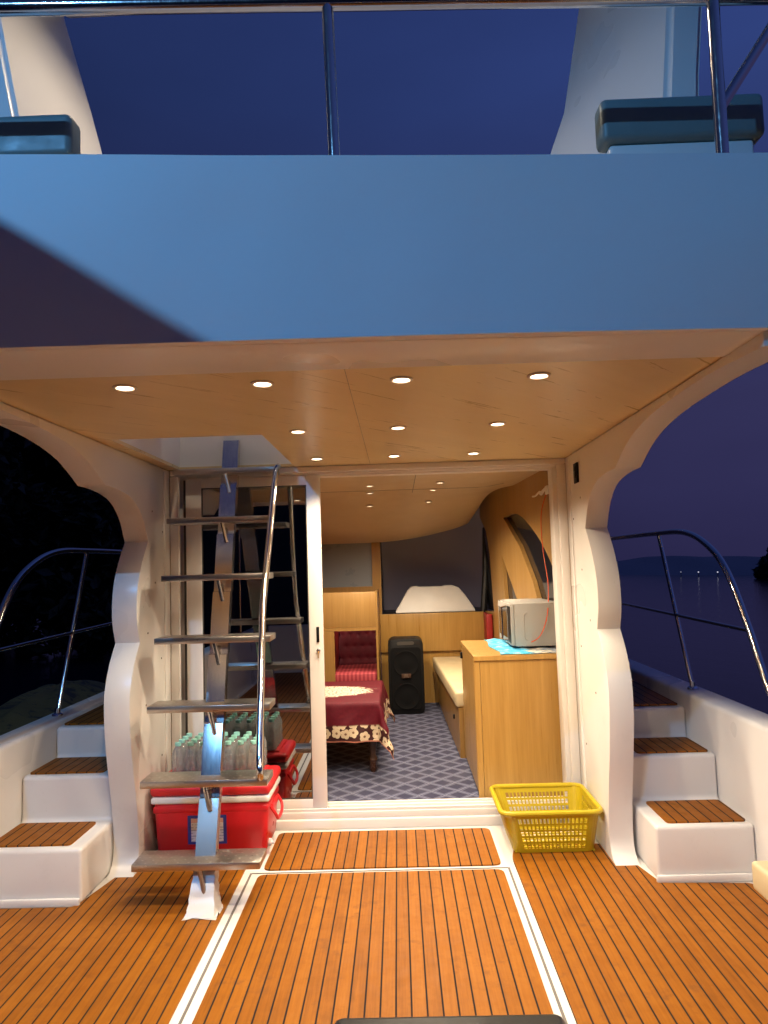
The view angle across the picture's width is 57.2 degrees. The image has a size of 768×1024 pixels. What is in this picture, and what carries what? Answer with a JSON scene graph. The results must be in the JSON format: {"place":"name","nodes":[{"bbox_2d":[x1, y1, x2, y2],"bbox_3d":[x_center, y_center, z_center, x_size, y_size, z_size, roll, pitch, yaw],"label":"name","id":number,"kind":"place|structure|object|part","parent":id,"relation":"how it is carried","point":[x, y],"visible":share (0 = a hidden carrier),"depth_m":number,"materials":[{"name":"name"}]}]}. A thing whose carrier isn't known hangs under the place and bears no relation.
{"place":"outdoors","nodes":[
{"label":"outdoors","id":0,"kind":"place"},
{"bbox_2d":[0,825,767,1023],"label":"deck","id":1,"kind":"structure","parent":0,"point":[328,926],"depth_m":2.62,"materials":[{"name":"brown wood"}]},
{"bbox_2d":[0,691,104,836],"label":"gunwale","id":2,"kind":"object","parent":1,"relation":"attached to","point":[27,749],"visible":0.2,"depth_m":3.44,"materials":[{"name":"plastic"}]},
{"bbox_2d":[0,548,121,715],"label":"side railing","id":3,"kind":"object","parent":2,"relation":"on","point":[20,576],"visible":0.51,"depth_m":3.98,"materials":[{"name":"silver metal"}]},
{"bbox_2d":[0,704,113,907],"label":"boarding steps","id":4,"kind":"structure","parent":1,"relation":"on","point":[57,847],"depth_m":3.27,"materials":[{"name":"white plastic"}]},
{"bbox_2d":[0,402,171,880],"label":"wing wall","id":5,"kind":"structure","parent":1,"relation":"on","point":[134,491],"depth_m":3.40,"materials":[{"name":"white plastic"}]},
{"bbox_2d":[131,440,280,920],"bbox_3d":[-0.813,0.621,3.397,0.600,2.116,0.996,-2,-4,1],"label":"ladder","id":6,"kind":"object","parent":1,"relation":"on","point":[206,860],"visible":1,"depth_m":3.20,"materials":[{"name":"silver metal"}]},
{"bbox_2d":[150,765,283,849],"bbox_3d":[-0.829,1.515,3.584,0.616,0.364,0.345,-2,-4,1],"label":"cooler","id":7,"kind":"object","parent":1,"relation":"on","point":[249,815],"visible":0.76,"depth_m":3.43,"materials":[{"name":"red plastic"}]},
{"bbox_2d":[172,731,266,771],"bbox_3d":[-0.842,1.247,3.630,0.443,0.174,0.252,-2,-4,1],"label":"water bottle pack","id":8,"kind":"object","parent":7,"relation":"on","point":[191,761],"visible":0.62,"depth_m":3.61,"materials":[{"name":"clear plastic"}]},
{"bbox_2d":[489,782,602,852],"bbox_3d":[0.803,1.535,3.530,0.501,0.212,0.446,-2,-4,1],"label":"laundry basket","id":9,"kind":"object","parent":1,"relation":"on","point":[580,815],"visible":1,"depth_m":3.39,"materials":[{"name":"yellow plastic"}]},
{"bbox_2d":[565,331,767,866],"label":"wing wall","id":10,"kind":"structure","parent":1,"relation":"on","point":[609,460],"depth_m":3.33,"materials":[{"name":"white plastic"}]},
{"bbox_2d":[170,458,580,830],"bbox_3d":[-0.064,0.722,3.946,2.217,1.967,0.205,-2,-4,1],"label":"door frame","id":11,"kind":"object","parent":10,"relation":"attached to","point":[409,813],"visible":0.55,"depth_m":3.88,"materials":[{"name":"white metal"}]},
{"bbox_2d":[186,475,327,808],"bbox_3d":[-0.716,0.717,3.909,0.761,1.838,0.049,-2,-4,1],"label":"sliding door","id":12,"kind":"structure","parent":11,"relation":"in","point":[295,725],"depth_m":3.92,"materials":[{"name":"white metal"}]},
{"bbox_2d":[0,153,767,470],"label":"flybridge","id":13,"kind":"object","parent":10,"relation":"on","point":[191,298],"visible":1,"depth_m":1.78,"materials":[{"name":"plastic"}]},
{"bbox_2d":[0,114,80,153],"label":"flybridge bench","id":14,"kind":"object","parent":13,"relation":"on","point":[49,134],"visible":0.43,"depth_m":2.32,"materials":[{"name":"teal plastic"}]},
{"bbox_2d":[0,16,101,153],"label":"arch leg","id":15,"kind":"object","parent":13,"relation":"on","point":[39,73],"visible":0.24,"depth_m":3.24,"materials":[{"name":"white plastic"}]},
{"bbox_2d":[112,384,136,391],"bbox_3d":[-0.791,-0.378,2.151,0.072,0.006,0.072,-2,-4,1],"label":"ceiling downlight","id":16,"kind":"object","parent":13,"relation":"attached to","point":[124,387],"visible":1,"depth_m":2.15,"materials":[{"name":"beige"}]},
{"bbox_2d":[251,380,273,387],"bbox_3d":[-0.371,-0.391,2.153,0.072,0.006,0.072,-2,-4,1],"label":"ceiling downlight","id":17,"kind":"object","parent":13,"relation":"attached to","point":[262,383],"visible":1,"depth_m":2.15,"materials":[{"name":"beige"}]},
{"bbox_2d":[289,429,306,433],"bbox_3d":[-0.357,-0.332,2.921,0.072,0.006,0.072,-2,-4,1],"label":"ceiling downlight","id":18,"kind":"object","parent":13,"relation":"attached to","point":[298,431],"visible":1,"depth_m":2.92,"materials":[{"name":"beige"}]},
{"bbox_2d":[310,457,323,460],"bbox_3d":[-0.349,-0.276,3.664,0.072,0.006,0.072,-2,-4,1],"label":"ceiling downlight","id":19,"kind":"object","parent":13,"relation":"attached to","point":[317,458],"visible":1,"depth_m":3.65,"materials":[{"name":"beige"}]},
{"bbox_2d":[0,0,767,154],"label":"flybridge railing","id":20,"kind":"object","parent":13,"relation":"on","point":[722,97],"visible":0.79,"depth_m":1.95,"materials":[{"name":"silver metal"}]},
{"bbox_2d":[387,454,400,457],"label":"ceiling downlight","id":21,"kind":"object","parent":13,"relation":"attached to","point":[393,456],"visible":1,"depth_m":3.65,"materials":[{"name":"beige"}]},
{"bbox_2d":[389,426,406,429],"bbox_3d":[0.058,-0.346,2.904,0.072,0.006,0.072,-2,-4,1],"label":"ceiling downlight","id":22,"kind":"object","parent":13,"relation":"attached to","point":[398,427],"visible":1,"depth_m":2.90,"materials":[{"name":"beige"}]},
{"bbox_2d":[390,376,412,383],"bbox_3d":[0.053,-0.404,2.156,0.072,0.006,0.072,-2,-4,1],"label":"ceiling downlight","id":23,"kind":"object","parent":13,"relation":"attached to","point":[401,379],"visible":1,"depth_m":2.15,"materials":[{"name":"beige"}]},
{"bbox_2d":[320,455,569,543],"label":"cabin ceiling","id":24,"kind":"structure","parent":13,"relation":"attached to","point":[400,509],"depth_m":5.84,"materials":[{"name":"beige wood"}]},
{"bbox_2d":[466,452,479,454],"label":"ceiling downlight","id":25,"kind":"object","parent":13,"relation":"attached to","point":[472,453],"visible":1,"depth_m":3.64,"materials":[{"name":"beige"}]},
{"bbox_2d":[489,422,505,425],"bbox_3d":[0.466,-0.360,2.887,0.072,0.006,0.072,-2,-4,1],"label":"ceiling downlight","id":26,"kind":"object","parent":13,"relation":"attached to","point":[497,423],"visible":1,"depth_m":2.88,"materials":[{"name":"beige"}]},
{"bbox_2d":[527,372,550,379],"bbox_3d":[0.475,-0.416,2.159,0.072,0.006,0.072,-2,-4,1],"label":"ceiling downlight","id":27,"kind":"object","parent":13,"relation":"attached to","point":[538,375],"visible":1,"depth_m":2.16,"materials":[{"name":"beige"}]},
{"bbox_2d":[551,7,701,153],"bbox_3d":[0.929,-2.025,3.271,1.079,3.120,0.750,-2,-4,1],"label":"arch leg","id":28,"kind":"object","parent":13,"relation":"on","point":[636,53],"visible":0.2,"depth_m":3.14,"materials":[{"name":"white plastic"}]},
{"bbox_2d":[66,15,128,17],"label":"arch beam","id":29,"kind":"structure","parent":28,"relation":"attached to","point":[87,16],"depth_m":3.70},
{"bbox_2d":[595,94,764,153],"bbox_3d":[0.983,-0.945,2.337,0.530,0.820,0.165,-2,-4,1],"label":"flybridge bench","id":30,"kind":"object","parent":13,"relation":"on","point":[685,124],"visible":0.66,"depth_m":2.28,"materials":[{"name":"teal plastic"}]},
{"bbox_2d":[573,462,578,483],"bbox_3d":[0.998,-0.203,3.670,0.014,0.105,0.075,-2,-4,1],"label":"switch plate","id":31,"kind":"object","parent":10,"relation":"attached to","point":[575,473],"visible":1,"depth_m":3.65,"materials":[{"name":"black plastic"}]},
{"bbox_2d":[632,680,755,882],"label":"boarding steps","id":32,"kind":"structure","parent":1,"relation":"on","point":[689,826],"depth_m":3.27,"materials":[{"name":"white plastic"}]},
{"bbox_2d":[628,658,767,860],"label":"gunwale","id":33,"kind":"object","parent":1,"relation":"attached to","point":[731,735],"visible":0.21,"depth_m":3.28,"materials":[{"name":"plastic"}]},
{"bbox_2d":[610,529,767,695],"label":"side railing","id":34,"kind":"object","parent":33,"relation":"on","point":[747,628],"visible":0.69,"depth_m":3.72,"materials":[{"name":"silver metal"}]},
{"bbox_2d":[752,861,767,899],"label":"cockpit bench","id":35,"kind":"object","parent":1,"relation":"on","point":[760,875],"visible":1,"depth_m":2.12,"materials":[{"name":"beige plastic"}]},
{"bbox_2d":[0,575,767,713],"bbox_3d":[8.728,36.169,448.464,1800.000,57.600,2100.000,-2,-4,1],"label":"water","id":36,"kind":"structure","parent":0,"point":[722,661],"depth_m":18.17,"materials":[{"name":"blue liquid"}]},
{"bbox_2d":[0,680,105,735],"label":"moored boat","id":37,"kind":"object","parent":36,"relation":"on","point":[21,710],"visible":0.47,"depth_m":5.71,"materials":[{"name":"black paint"}]},
{"bbox_2d":[751,553,767,578],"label":"shore tree","id":38,"kind":"object","parent":36,"relation":"on","point":[760,570],"visible":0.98,"depth_m":110.00,"materials":[{"name":"black plant"}]},
{"bbox_2d":[326,702,478,801],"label":"cabin floor","id":39,"kind":"structure","parent":0,"point":[427,762],"depth_m":4.67,"materials":[{"name":"grey carpet"}]},
{"bbox_2d":[164,469,171,756],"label":"cabin wall","id":40,"kind":"structure","parent":39,"relation":"on","point":[170,620],"depth_m":3.98,"materials":[{"name":"white paint"}]},
{"bbox_2d":[323,589,381,681],"bbox_3d":[-0.545,1.292,6.482,1.010,1.110,0.700,-2,-4,1],"label":"upholstered seat","id":41,"kind":"object","parent":39,"relation":"on","point":[352,645],"visible":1,"depth_m":6.17,"materials":[{"name":"red fabric"}]},
{"bbox_2d":[368,742,378,771],"bbox_3d":[-0.506,1.505,4.976,0.965,0.451,0.870,-2,-4,1],"label":"coffee table","id":42,"kind":"object","parent":39,"relation":"on","point":[373,758],"visible":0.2,"depth_m":4.57,"materials":[{"name":"brown wood"}]},
{"bbox_2d":[325,680,394,758],"bbox_3d":[-0.512,1.448,4.981,1.172,0.344,1.089,-2,-4,1],"label":"tablecloth","id":43,"kind":"object","parent":42,"relation":"on","point":[358,711],"visible":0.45,"depth_m":4.53,"materials":[{"name":"red fabric"}]},
{"bbox_2d":[388,636,424,714],"bbox_3d":[0.204,1.490,6.459,0.318,0.664,0.328,-2,-4,1],"label":"party speaker","id":44,"kind":"object","parent":39,"relation":"on","point":[406,675],"visible":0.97,"depth_m":6.32},
{"bbox_2d":[380,611,483,702],"bbox_3d":[0.478,1.412,6.832,1.010,0.861,0.055,-2,-4,1],"label":"dash console","id":45,"kind":"object","parent":39,"relation":"on","point":[444,634],"visible":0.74,"depth_m":6.83,"materials":[{"name":"brown wood"}]},
{"bbox_2d":[396,585,474,612],"bbox_3d":[0.503,0.863,7.027,0.780,0.256,0.245,-2,-4,1],"label":"dash cover","id":46,"kind":"object","parent":45,"relation":"on","point":[442,598],"visible":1,"depth_m":6.94,"materials":[{"name":"white fabric"}]},
{"bbox_2d":[433,656,465,757],"bbox_3d":[0.701,1.534,5.801,0.448,0.444,1.932,-2,-4,0],"label":"cabin bench","id":47,"kind":"object","parent":39,"relation":"on","point":[448,670],"visible":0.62,"depth_m":5.49,"materials":[{"name":"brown wood"}]},
{"bbox_2d":[460,640,562,797],"bbox_3d":[0.812,1.248,4.426,0.582,0.797,0.845,-2,-4,1],"label":"cabinet","id":48,"kind":"object","parent":39,"relation":"on","point":[511,719],"visible":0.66,"depth_m":4.02,"materials":[{"name":"brown wood"}]},
{"bbox_3d":[0.543,1.260,4.448,0.012,0.735,0.760,-2,-4,1],"label":"door","id":49,"kind":"part","parent":48,"relation":"part of","materials":[{"name":"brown wood"}]},
{"bbox_2d":[485,638,555,654],"bbox_3d":[0.882,0.843,4.448,0.434,0.011,0.816,-2,-4,1],"label":"towel","id":50,"kind":"object","parent":48,"relation":"on","point":[501,646],"visible":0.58,"depth_m":4.27,"materials":[{"name":"blue fabric"}]},
{"bbox_2d":[498,598,555,646],"bbox_3d":[0.907,0.708,4.536,0.341,0.268,0.544,-2,-4,1],"label":"microwave","id":51,"kind":"object","parent":50,"relation":"on","point":[521,622],"visible":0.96,"depth_m":4.27,"materials":[{"name":"silver metal"}]},
{"bbox_3d":[0.768,0.708,4.544,0.062,0.252,0.523,-2,-4,1],"label":"door","id":52,"kind":"part","parent":51,"relation":"part of","materials":[{"name":"silver metal"}]},
{"bbox_2d":[480,470,580,771],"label":"cabin wall","id":53,"kind":"structure","parent":39,"relation":"on","point":[513,520],"depth_m":5.45,"materials":[{"name":"brown wood"}]},
{"bbox_2d":[322,506,493,613],"bbox_3d":[0.017,0.532,7.397,2.250,1.190,0.970,-2,-4,1],"label":"forward bulkhead","id":54,"kind":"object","parent":53,"relation":"attached to","point":[393,572],"visible":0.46,"depth_m":7.50,"materials":[{"name":"grey wood"}]},
{"bbox_2d":[322,543,372,587],"bbox_3d":[-0.551,0.526,6.961,0.890,0.470,0.006,-2,-4,1],"label":"window pane","id":55,"kind":"structure","parent":54,"relation":"in","point":[343,565],"depth_m":6.95,"materials":[{"name":"grey glass"}]},
{"bbox_2d":[483,612,492,639],"bbox_3d":[0.980,1.157,6.639,0.060,0.410,0.350,-2,-4,1],"label":"fire extinguisher","id":56,"kind":"object","parent":53,"relation":"attached to","point":[488,626],"visible":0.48,"depth_m":6.48,"materials":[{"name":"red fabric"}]},
{"bbox_2d":[484,514,553,609],"bbox_3d":[1.075,0.339,5.495,0.016,1.000,2.956,-2,-4,-2],"label":"window pane","id":57,"kind":"structure","parent":53,"relation":"in","point":[532,545],"depth_m":5.17,"materials":[{"name":"black glass"}]},
{"bbox_2d":[532,485,548,496],"bbox_3d":[1.044,-0.129,4.714,0.038,0.056,0.380,-2,-4,1],"label":"cable hook","id":58,"kind":"object","parent":53,"relation":"attached to","point":[545,489],"visible":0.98,"depth_m":4.57,"materials":[{"name":"white plastic"}]},
{"bbox_2d":[531,495,548,642],"bbox_3d":[1.010,0.324,4.462,0.102,0.950,0.455,-4,-5,24],"label":"power cable","id":59,"kind":"object","parent":58,"relation":"hanging from","point":[546,573],"visible":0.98,"depth_m":4.48,"materials":[{"name":"red plastic"}]},
{"bbox_2d":[64,5,767,560],"label":"sky","id":60,"kind":"structure","parent":0,"point":[448,82],"materials":[{"name":"blue"}]},
{"bbox_2d":[335,1014,565,1023],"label":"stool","id":61,"kind":"object","parent":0,"point":[527,1019],"visible":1,"depth_m":1.44,"materials":[{"name":"black plastic"}]},
{"bbox_2d":[617,556,760,574],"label":"hill","id":62,"kind":"structure","parent":0,"point":[694,565],"depth_m":171.94,"materials":[{"name":"blue"}]}
]}

